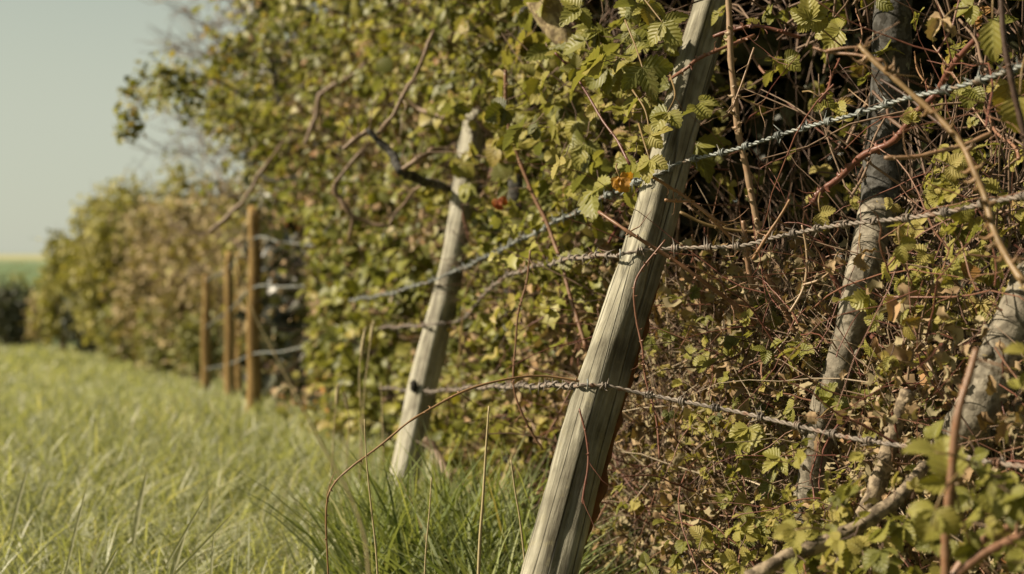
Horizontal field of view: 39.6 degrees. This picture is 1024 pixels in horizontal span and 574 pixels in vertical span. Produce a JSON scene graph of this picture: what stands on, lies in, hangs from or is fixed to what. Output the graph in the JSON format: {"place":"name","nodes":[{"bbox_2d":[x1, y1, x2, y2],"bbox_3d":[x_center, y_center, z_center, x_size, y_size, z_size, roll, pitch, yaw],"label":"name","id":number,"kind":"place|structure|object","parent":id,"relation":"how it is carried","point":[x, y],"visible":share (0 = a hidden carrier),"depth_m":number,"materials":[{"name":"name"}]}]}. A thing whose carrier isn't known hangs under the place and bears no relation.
{"place":"outdoors","nodes":[
{"label":"outdoors","id":0,"kind":"place"},
{"bbox_2d":[0,0,736,252],"label":"sky","id":1,"kind":"structure","parent":0,"point":[64,63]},
{"bbox_2d":[0,342,741,573],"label":"grass","id":2,"kind":"structure","parent":0,"point":[70,420],"depth_m":5.26,"materials":[{"name":"plant"}]},
{"bbox_2d":[0,253,760,573],"bbox_3d":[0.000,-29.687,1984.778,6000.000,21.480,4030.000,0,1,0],"label":"ground","id":3,"kind":"structure","parent":0,"point":[30,260],"depth_m":597.46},
{"bbox_2d":[0,277,38,346],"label":"shrub","id":4,"kind":"object","parent":3,"relation":"on","point":[12,316],"visible":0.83,"depth_m":41.72,"materials":[{"name":"green plant"}]},
{"bbox_2d":[0,262,49,344],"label":"shrub","id":5,"kind":"object","parent":3,"relation":"on","point":[22,280],"visible":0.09,"depth_m":51.77,"materials":[{"name":"green plant"}]},
{"bbox_2d":[19,289,63,345],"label":"shrub","id":6,"kind":"object","parent":3,"relation":"on","point":[36,331],"visible":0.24,"depth_m":37.78,"materials":[{"name":"green plant"}]},
{"bbox_2d":[26,223,83,348],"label":"shrub","id":7,"kind":"object","parent":3,"relation":"on","point":[47,301],"visible":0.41,"depth_m":32.76,"materials":[{"name":"green plant"}]},
{"bbox_2d":[50,285,101,353],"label":"shrub","id":8,"kind":"object","parent":3,"relation":"on","point":[64,322],"visible":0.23,"depth_m":29.31,"materials":[{"name":"green plant"}]},
{"bbox_2d":[40,182,113,351],"bbox_3d":[-8.807,-0.383,29.995,1.998,3.898,2.028,-1,1,-35],"label":"tree","id":9,"kind":"object","parent":3,"relation":"on","point":[73,222],"visible":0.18,"depth_m":29.83,"materials":[{"name":"green plant"}]},
{"bbox_2d":[49,203,137,361],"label":"shrub","id":10,"kind":"object","parent":3,"relation":"on","point":[101,236],"visible":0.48,"depth_m":25.71,"materials":[{"name":"green plant"}]},
{"bbox_2d":[71,159,163,358],"bbox_3d":[-6.958,-0.396,26.077,2.057,3.810,2.421,0,1,0],"label":"tree","id":11,"kind":"object","parent":3,"relation":"on","point":[120,207],"visible":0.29,"depth_m":25.69,"materials":[{"name":"green plant"}]},
{"bbox_2d":[83,296,155,363],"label":"shrub","id":12,"kind":"object","parent":3,"relation":"on","point":[107,342],"visible":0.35,"depth_m":24.30,"materials":[{"name":"green plant"}]},
{"bbox_2d":[9,460,235,573],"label":"grass","id":13,"kind":"structure","parent":3,"relation":"on","point":[178,548],"depth_m":3.02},
{"bbox_2d":[98,169,189,368],"bbox_3d":[-5.631,-0.205,21.953,1.733,3.270,1.728,0,1,18],"label":"shrub","id":14,"kind":"object","parent":3,"relation":"on","point":[134,292],"visible":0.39,"depth_m":21.72,"materials":[{"name":"green plant"}]},
{"bbox_2d":[124,296,180,373],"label":"shrub","id":15,"kind":"object","parent":3,"relation":"on","point":[156,351],"visible":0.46,"depth_m":19.81,"materials":[{"name":"green plant"}]},
{"bbox_2d":[111,184,234,378],"bbox_3d":[-4.157,0.008,18.468,1.972,2.819,1.492,0,1,0],"label":"shrub","id":16,"kind":"object","parent":3,"relation":"on","point":[167,295],"visible":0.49,"depth_m":18.24,"materials":[{"name":"green plant"}]},
{"bbox_2d":[112,138,235,363],"bbox_3d":[-5.223,-0.377,22.498,2.314,3.960,1.882,-1,1,-43],"label":"tree","id":17,"kind":"object","parent":3,"relation":"on","point":[180,178],"visible":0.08,"depth_m":22.46,"materials":[{"name":"green plant"}]},
{"bbox_2d":[162,304,224,380],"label":"shrub","id":18,"kind":"object","parent":3,"relation":"on","point":[190,345],"visible":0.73,"depth_m":16.90,"materials":[{"name":"green plant"}]},
{"bbox_2d":[201,275,210,389],"bbox_3d":[-3.018,0.585,14.015,0.105,1.408,0.103,0,-1,0],"label":"upright post","id":19,"kind":"object","parent":3,"relation":"on","point":[206,349],"visible":0.76,"depth_m":13.98,"materials":[{"name":"brown wood"}]},
{"bbox_2d":[158,145,258,380],"bbox_3d":[-3.471,-0.209,17.478,1.712,3.194,1.606,0,1,13],"label":"shrub","id":20,"kind":"object","parent":3,"relation":"on","point":[202,251],"visible":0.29,"depth_m":17.34,"materials":[{"name":"green plant"}]},
{"bbox_2d":[115,0,304,327],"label":"bare tree","id":21,"kind":"object","parent":3,"relation":"on","point":[201,139],"visible":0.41,"depth_m":12.92,"materials":[{"name":"green plant"}]},
{"bbox_2d":[224,251,235,396],"bbox_3d":[-2.301,0.432,11.614,0.099,1.445,0.097,0,-1,0],"label":"upright post","id":22,"kind":"object","parent":3,"relation":"on","point":[230,343],"visible":0.76,"depth_m":11.58,"materials":[{"name":"brown wood"}]},
{"bbox_2d":[195,145,274,389],"bbox_3d":[-2.425,-0.359,14.548,1.600,3.236,1.487,0,1,26],"label":"tree","id":23,"kind":"object","parent":3,"relation":"on","point":[225,247],"visible":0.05,"depth_m":14.33,"materials":[{"name":"green plant"}]},
{"bbox_2d":[235,252,243,391],"bbox_3d":[-2.416,0.452,12.615,0.078,1.518,0.072,0,-1,0],"label":"upright post","id":24,"kind":"object","parent":3,"relation":"on","point":[238,375],"visible":0.44,"depth_m":12.59,"materials":[{"name":"brown wood"}]},
{"bbox_2d":[246,206,260,413],"bbox_3d":[-1.549,0.244,8.511,0.095,1.459,0.088,0,0,0],"label":"upright post","id":25,"kind":"object","parent":3,"relation":"on","point":[253,365],"visible":0.73,"depth_m":8.48,"materials":[{"name":"brown wood"}]},
{"bbox_2d":[230,206,307,403],"bbox_3d":[-1.620,0.124,10.229,0.877,1.900,1.065,-1,1,-40],"label":"shrub","id":26,"kind":"object","parent":3,"relation":"on","point":[241,339],"visible":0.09,"depth_m":10.07,"materials":[{"name":"green plant"}]},
{"bbox_2d":[235,260,370,573],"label":"grass stalk","id":27,"kind":"object","parent":3,"relation":"on","point":[352,501],"depth_m":1.50,"materials":[{"name":"plant"}]},
{"bbox_2d":[251,130,448,453],"bbox_3d":[-0.692,0.130,6.681,0.910,1.695,2.633,0,1,-18],"label":"privet bush","id":28,"kind":"object","parent":3,"relation":"on","point":[344,360],"visible":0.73,"depth_m":6.37,"materials":[{"name":"green plant"}]},
{"bbox_2d":[359,326,366,479],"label":"grass stalk","id":29,"kind":"object","parent":3,"relation":"on","point":[363,341],"depth_m":4.00,"materials":[{"name":"plant"}]},
{"bbox_2d":[112,0,641,424],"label":"hawthorn tree","id":30,"kind":"object","parent":3,"relation":"on","point":[387,52],"visible":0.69,"depth_m":6.96,"materials":[{"name":"green plant"}]},
{"bbox_2d":[208,129,305,236],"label":"dead branch","id":31,"kind":"object","parent":30,"relation":"attached to","point":[225,219],"visible":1,"depth_m":6.44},
{"bbox_2d":[303,59,369,144],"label":"dead branch","id":32,"kind":"object","parent":30,"relation":"attached to","point":[312,125],"visible":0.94,"depth_m":6.04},
{"bbox_2d":[325,136,438,248],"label":"dead branch","id":33,"kind":"object","parent":30,"relation":"attached to","point":[340,199],"visible":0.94,"depth_m":4.84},
{"bbox_2d":[273,450,505,532],"bbox_3d":[-0.270,0.664,4.268,0.837,0.310,0.791,0,1,0],"label":"grass tuft","id":34,"kind":"object","parent":3,"relation":"on","point":[332,495],"visible":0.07,"depth_m":4.28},
{"bbox_2d":[417,437,481,497],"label":"dead branch","id":35,"kind":"object","parent":34,"relation":"on","point":[426,441],"visible":0.64,"depth_m":4.27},
{"bbox_2d":[388,109,484,498],"bbox_3d":[-0.263,0.178,4.524,0.126,1.563,0.110,11,-11,2],"label":"fence post","id":36,"kind":"object","parent":3,"relation":"on","point":[426,370],"visible":0.7,"depth_m":4.50,"materials":[{"name":"grey wood"}]},
{"bbox_2d":[347,177,643,302],"bbox_3d":[-0.160,-0.068,4.183,0.130,0.329,3.185,0,1,-16],"label":"barbed wire","id":37,"kind":"object","parent":36,"relation":"attached to","point":[606,195],"visible":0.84,"depth_m":3.80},
{"bbox_2d":[610,163,632,192],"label":"bramble spray","id":38,"kind":"object","parent":37,"relation":"attached to","point":[621,182],"visible":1,"depth_m":2.45,"materials":[{"name":"orange plant"}]},
{"bbox_2d":[221,410,692,573],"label":"grass tuft","id":39,"kind":"object","parent":3,"relation":"on","point":[388,530],"visible":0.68,"depth_m":3.24,"materials":[{"name":"plant"}]},
{"bbox_2d":[477,406,489,573],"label":"grass stalk","id":40,"kind":"object","parent":3,"relation":"on","point":[481,522],"depth_m":2.50,"materials":[{"name":"plant"}]},
{"bbox_2d":[351,105,669,517],"bbox_3d":[-0.018,0.112,4.700,0.768,1.529,2.898,0,1,-12],"label":"ivy bush","id":41,"kind":"object","parent":3,"relation":"on","point":[451,373],"visible":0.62,"depth_m":4.14,"materials":[{"name":"green plant"}]},
{"bbox_2d":[323,86,494,195],"bbox_3d":[-0.309,-0.451,4.690,0.355,0.306,1.289,0,1,9],"label":"dead branch","id":42,"kind":"object","parent":41,"relation":"on","point":[404,172],"visible":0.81,"depth_m":4.24,"materials":[{"name":"wood"}]},
{"bbox_2d":[376,29,434,136],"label":"dead branch","id":43,"kind":"object","parent":42,"relation":"attached to","point":[382,128],"visible":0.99,"depth_m":4.18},
{"bbox_2d":[451,146,478,178],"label":"bramble spray","id":44,"kind":"object","parent":41,"relation":"attached to","point":[466,169],"visible":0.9,"depth_m":4.35,"materials":[{"name":"green plant"}]},
{"bbox_2d":[458,172,477,202],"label":"bramble spray","id":45,"kind":"object","parent":41,"relation":"attached to","point":[466,190],"visible":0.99,"depth_m":4.35,"materials":[{"name":"green plant"}]},
{"bbox_2d":[381,0,689,251],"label":"bramble bush","id":46,"kind":"object","parent":41,"relation":"on","point":[457,18],"visible":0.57,"depth_m":4.25,"materials":[{"name":"green plant"}]},
{"bbox_2d":[346,487,713,573],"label":"grass tuft","id":47,"kind":"object","parent":3,"relation":"on","point":[459,567],"visible":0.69,"depth_m":2.96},
{"bbox_2d":[500,0,575,489],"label":"hedge tree","id":48,"kind":"object","parent":3,"relation":"on","point":[548,20],"visible":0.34,"depth_m":3.27,"materials":[{"name":"green plant"}]},
{"bbox_2d":[520,0,725,573],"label":"fence post","id":49,"kind":"object","parent":3,"relation":"on","point":[562,529],"visible":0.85,"depth_m":2.48,"materials":[{"name":"grey wood"}]},
{"bbox_2d":[324,375,579,573],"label":"bramble cane","id":50,"kind":"object","parent":49,"relation":"attached to","point":[427,411],"visible":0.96,"depth_m":2.38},
{"bbox_2d":[379,374,579,395],"bbox_3d":[-0.132,0.263,3.721,0.106,0.244,2.642,0,1,-12],"label":"barbed wire","id":51,"kind":"object","parent":49,"relation":"attached to","point":[565,385],"visible":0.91,"depth_m":3.23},
{"bbox_2d":[379,246,619,329],"bbox_3d":[-0.095,0.041,3.945,0.148,0.277,2.821,0,1,-14],"label":"barbed wire","id":52,"kind":"object","parent":49,"relation":"attached to","point":[596,254],"visible":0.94,"depth_m":3.56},
{"bbox_2d":[631,239,668,458],"bbox_3d":[0.234,0.104,2.426,0.066,0.373,0.073,0,1,0],"label":"bramble cane","id":53,"kind":"object","parent":49,"relation":"hanging from","point":[642,353],"visible":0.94,"depth_m":2.43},
{"bbox_2d":[667,34,755,80],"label":"bramble cane","id":54,"kind":"object","parent":49,"relation":"attached to","point":[704,55],"visible":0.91,"depth_m":2.68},
{"bbox_2d":[579,378,1023,469],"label":"barbed wire","id":55,"kind":"object","parent":49,"relation":"attached to","point":[999,463],"visible":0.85,"depth_m":2.23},
{"bbox_2d":[618,186,1023,257],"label":"barbed wire","id":56,"kind":"object","parent":49,"relation":"attached to","point":[944,212],"visible":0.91,"depth_m":2.26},
{"bbox_2d":[652,176,747,244],"bbox_3d":[0.327,-0.136,2.492,0.180,0.132,0.071,0,1,23],"label":"bramble cane","id":57,"kind":"object","parent":56,"relation":"attached to","point":[715,221],"visible":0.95,"depth_m":2.49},
{"bbox_2d":[725,220,757,290],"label":"bramble cane","id":58,"kind":"object","parent":56,"relation":"hanging from","point":[745,258],"visible":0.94,"depth_m":2.50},
{"bbox_2d":[812,192,835,230],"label":"bramble spray","id":59,"kind":"object","parent":56,"relation":"attached to","point":[823,214],"visible":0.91,"depth_m":2.35,"materials":[{"name":"green plant"}]},
{"bbox_2d":[893,225,915,263],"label":"bramble spray","id":60,"kind":"object","parent":56,"relation":"hanging from","point":[908,243],"visible":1,"depth_m":2.10,"materials":[{"name":"green plant"}]},
{"bbox_2d":[653,56,1022,176],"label":"barbed wire","id":61,"kind":"object","parent":49,"relation":"attached to","point":[859,112],"visible":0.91,"depth_m":2.28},
{"bbox_2d":[704,47,775,123],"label":"bramble cane","id":62,"kind":"object","parent":61,"relation":"attached to","point":[737,94],"visible":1,"depth_m":2.45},
{"bbox_2d":[977,0,1001,61],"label":"bramble spray","id":63,"kind":"object","parent":61,"relation":"attached to","point":[989,38],"visible":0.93,"depth_m":1.95,"materials":[{"name":"green plant"}]},
{"bbox_2d":[998,58,1023,132],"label":"bramble spray","id":64,"kind":"object","parent":61,"relation":"attached to","point":[1007,111],"visible":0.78,"depth_m":1.90,"materials":[{"name":"green plant"}]},
{"bbox_2d":[233,0,1023,568],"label":"hedge interior leaves","id":65,"kind":"object","parent":3,"relation":"on","point":[287,334],"visible":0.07,"depth_m":4.08,"materials":[{"name":"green plant"}]},
{"bbox_2d":[234,48,1023,573],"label":"dry leaves","id":66,"kind":"object","parent":3,"relation":"on","point":[894,310],"visible":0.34,"depth_m":2.81,"materials":[{"name":"brown plant"}]},
{"bbox_2d":[290,0,1023,573],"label":"twig tangle","id":67,"kind":"object","parent":3,"relation":"on","point":[802,174],"visible":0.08,"depth_m":3.28,"materials":[{"name":"brown plant"}]},
{"bbox_2d":[338,0,1023,573],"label":"bramble twigs","id":68,"kind":"object","parent":3,"relation":"on","point":[828,248],"visible":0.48,"depth_m":2.38,"materials":[{"name":"brown plant"}]},
{"bbox_2d":[510,250,543,449],"bbox_3d":[0.034,0.133,2.994,0.054,0.422,0.063,-1,1,-41],"label":"bramble cane","id":69,"kind":"object","parent":68,"relation":"hanging from","point":[513,380],"visible":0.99,"depth_m":3.00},
{"bbox_2d":[597,210,756,325],"bbox_3d":[0.296,-0.033,2.513,0.286,0.208,0.080,0,1,0],"label":"bramble cane","id":70,"kind":"object","parent":68,"relation":"attached to","point":[734,304],"visible":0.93,"depth_m":2.50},
{"bbox_2d":[679,211,788,243],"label":"bramble cane","id":71,"kind":"object","parent":68,"relation":"attached to","point":[712,225],"visible":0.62,"depth_m":2.60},
{"bbox_2d":[724,0,762,239],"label":"bramble cane","id":72,"kind":"object","parent":68,"relation":"attached to","point":[736,128],"visible":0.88,"depth_m":2.54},
{"bbox_2d":[692,94,734,117],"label":"leaf","id":73,"kind":"object","parent":72,"relation":"attached to","point":[705,106],"visible":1,"depth_m":2.44,"materials":[{"name":"green plant"}]},
{"bbox_2d":[713,21,800,40],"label":"bramble cane","id":74,"kind":"object","parent":72,"relation":"attached to","point":[752,25],"visible":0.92,"depth_m":2.56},
{"bbox_2d":[762,270,798,332],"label":"bramble cane","id":75,"kind":"object","parent":68,"relation":"attached to","point":[783,309],"visible":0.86,"depth_m":2.50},
{"bbox_2d":[777,225,836,311],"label":"bramble cane","id":76,"kind":"object","parent":68,"relation":"attached to","point":[804,281],"visible":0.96,"depth_m":2.40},
{"bbox_2d":[798,33,979,207],"bbox_3d":[0.626,-0.265,2.340,0.053,0.262,0.340,-1,1,-42],"label":"bramble cane","id":77,"kind":"object","parent":68,"relation":"attached to","point":[892,141],"visible":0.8,"depth_m":2.35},
{"bbox_2d":[884,112,991,163],"bbox_3d":[0.599,-0.210,2.007,0.152,0.070,0.032,0,1,-6],"label":"bramble cane","id":78,"kind":"object","parent":68,"relation":"on","point":[942,150],"visible":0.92,"depth_m":2.00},
{"bbox_2d":[857,41,1023,288],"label":"bramble cane","id":79,"kind":"object","parent":68,"relation":"attached to","point":[974,169],"visible":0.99,"depth_m":1.80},
{"bbox_2d":[813,22,898,71],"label":"bramble cane","id":80,"kind":"object","parent":79,"relation":"attached to","point":[834,49],"visible":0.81,"depth_m":1.96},
{"bbox_2d":[924,6,968,40],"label":"bramble spray","id":81,"kind":"object","parent":68,"relation":"attached to","point":[933,24],"visible":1,"depth_m":2.10,"materials":[{"name":"brown plant"}]},
{"bbox_2d":[989,0,1023,174],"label":"bramble cane","id":82,"kind":"object","parent":68,"relation":"attached to","point":[1015,95],"visible":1,"depth_m":1.85,"materials":[{"name":"brown plant"}]},
{"bbox_2d":[503,166,983,573],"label":"bramble bush","id":83,"kind":"object","parent":3,"relation":"on","point":[738,433],"visible":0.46,"depth_m":2.56,"materials":[{"name":"green plant"}]},
{"bbox_2d":[522,172,1023,573],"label":"dry stalks","id":84,"kind":"object","parent":3,"relation":"on","point":[670,350],"visible":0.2,"depth_m":2.70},
{"bbox_2d":[784,0,911,573],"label":"hedge tree","id":85,"kind":"object","parent":3,"relation":"on","point":[876,181],"visible":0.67,"depth_m":2.47,"materials":[{"name":"grey plant"}]},
{"bbox_2d":[422,0,759,270],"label":"bramble bush","id":86,"kind":"object","parent":85,"relation":"attached to","point":[600,70],"visible":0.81,"depth_m":3.04,"materials":[{"name":"green plant"}]},
{"bbox_2d":[502,70,590,349],"bbox_3d":[0.090,-0.188,3.292,0.074,0.659,0.327,-1,1,-40],"label":"bramble cane","id":87,"kind":"object","parent":86,"relation":"attached to","point":[577,321],"visible":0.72,"depth_m":3.34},
{"bbox_2d":[554,52,630,164],"bbox_3d":[0.172,-0.345,2.735,0.053,0.234,0.219,-1,1,-40],"label":"bramble cane","id":88,"kind":"object","parent":86,"relation":"attached to","point":[602,120],"visible":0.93,"depth_m":2.73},
{"bbox_2d":[636,119,668,183],"bbox_3d":[0.228,-0.243,2.526,0.048,0.125,0.145,0,1,-16],"label":"bramble spray","id":89,"kind":"object","parent":86,"relation":"attached to","point":[647,166],"visible":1,"depth_m":2.47,"materials":[{"name":"green plant"}]},
{"bbox_2d":[632,89,672,148],"bbox_3d":[0.235,-0.301,2.536,0.042,0.119,0.129,-1,1,-30],"label":"bramble spray","id":90,"kind":"object","parent":86,"relation":"attached to","point":[655,140],"visible":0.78,"depth_m":2.49,"materials":[{"name":"green plant"}]},
{"bbox_2d":[649,74,682,132],"bbox_3d":[0.266,-0.327,2.519,0.057,0.122,0.165,0,1,0],"label":"bramble spray","id":91,"kind":"object","parent":86,"relation":"attached to","point":[661,115],"visible":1,"depth_m":2.45,"materials":[{"name":"green plant"}]},
{"bbox_2d":[644,0,688,46],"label":"bramble spray","id":92,"kind":"object","parent":86,"relation":"attached to","point":[667,29],"visible":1,"depth_m":2.48,"materials":[{"name":"green plant"}]},
{"bbox_2d":[572,0,998,237],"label":"bramble bush","id":93,"kind":"object","parent":85,"relation":"attached to","point":[835,27],"visible":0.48,"depth_m":2.93,"materials":[{"name":"green plant"}]},
{"bbox_2d":[621,19,673,100],"bbox_3d":[0.206,-0.398,2.469,0.077,0.162,0.150,0,1,-29],"label":"bramble spray","id":94,"kind":"object","parent":93,"relation":"attached to","point":[649,72],"visible":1,"depth_m":2.42,"materials":[{"name":"green plant"}]},
{"bbox_2d":[790,0,860,65],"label":"bramble spray","id":95,"kind":"object","parent":93,"relation":"attached to","point":[806,15],"visible":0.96,"depth_m":2.45,"materials":[{"name":"green plant"}]},
{"bbox_2d":[762,0,1023,236],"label":"bramble bush","id":96,"kind":"object","parent":85,"relation":"attached to","point":[975,12],"visible":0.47,"depth_m":2.36,"materials":[{"name":"green plant"}]},
{"bbox_2d":[689,309,1023,573],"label":"bramble bush","id":97,"kind":"object","parent":3,"relation":"on","point":[853,552],"visible":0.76,"depth_m":1.87,"materials":[{"name":"green plant"}]},
{"bbox_2d":[762,446,809,475],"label":"bramble spray","id":98,"kind":"object","parent":97,"relation":"attached to","point":[772,454],"visible":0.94,"depth_m":2.20,"materials":[{"name":"green plant"}]},
{"bbox_2d":[773,518,829,547],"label":"bramble spray","id":99,"kind":"object","parent":97,"relation":"attached to","point":[789,533],"visible":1,"depth_m":1.80,"materials":[{"name":"green plant"}]},
{"bbox_2d":[744,460,930,573],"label":"fallen branch","id":100,"kind":"object","parent":97,"relation":"on","point":[884,508],"visible":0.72,"depth_m":1.99,"materials":[{"name":"wood"}]},
{"bbox_2d":[836,388,914,570],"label":"hedge stem","id":101,"kind":"object","parent":97,"relation":"on","point":[878,481],"visible":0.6,"depth_m":2.17,"materials":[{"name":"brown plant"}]},
{"bbox_2d":[907,472,961,541],"bbox_3d":[0.466,0.242,1.557,0.059,0.074,0.039,0,1,0],"label":"bramble spray","id":102,"kind":"object","parent":97,"relation":"attached to","point":[930,523],"visible":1,"depth_m":1.55,"materials":[{"name":"green plant"}]},
{"bbox_2d":[902,437,979,466],"bbox_3d":[0.474,0.182,1.552,0.095,0.036,0.030,0,1,-12],"label":"bramble spray","id":103,"kind":"object","parent":97,"relation":"attached to","point":[919,445],"visible":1,"depth_m":1.55,"materials":[{"name":"green plant"}]},
{"bbox_2d":[918,436,970,544],"bbox_3d":[0.490,0.231,1.614,0.057,0.125,0.040,0,1,23],"label":"bramble spray","id":104,"kind":"object","parent":97,"relation":"attached to","point":[934,482],"visible":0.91,"depth_m":1.60,"materials":[{"name":"green plant"}]},
{"bbox_2d":[940,348,1015,573],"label":"bramble cane","id":105,"kind":"object","parent":97,"relation":"attached to","point":[945,550],"visible":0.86,"depth_m":1.60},
{"bbox_2d":[935,517,1023,573],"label":"bramble cane","id":106,"kind":"object","parent":97,"relation":"attached to","point":[972,562],"visible":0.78,"depth_m":1.60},
{"bbox_2d":[955,466,1017,515],"bbox_3d":[0.532,0.231,1.602,0.084,0.053,0.054,0,1,0],"label":"bramble spray","id":107,"kind":"object","parent":97,"relation":"attached to","point":[981,499],"visible":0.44,"depth_m":1.60,"materials":[{"name":"green plant"}]},
{"bbox_2d":[833,252,1023,573],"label":"hedge tree","id":108,"kind":"object","parent":3,"relation":"on","point":[1010,324],"visible":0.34,"depth_m":2.08,"materials":[{"name":"grey plant"}]},
{"bbox_2d":[741,7,1023,457],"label":"bramble bush","id":109,"kind":"object","parent":108,"relation":"on","point":[949,180],"visible":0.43,"depth_m":2.30,"materials":[{"name":"green plant"}]},
{"bbox_2d":[818,53,857,103],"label":"thin cane","id":110,"kind":"object","parent":109,"relation":"on","point":[830,80],"visible":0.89,"depth_m":2.54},
{"bbox_2d":[802,90,835,111],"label":"bramble spray","id":111,"kind":"object","parent":110,"relation":"attached to","point":[830,104],"visible":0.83,"depth_m":2.50,"materials":[{"name":"green plant"}]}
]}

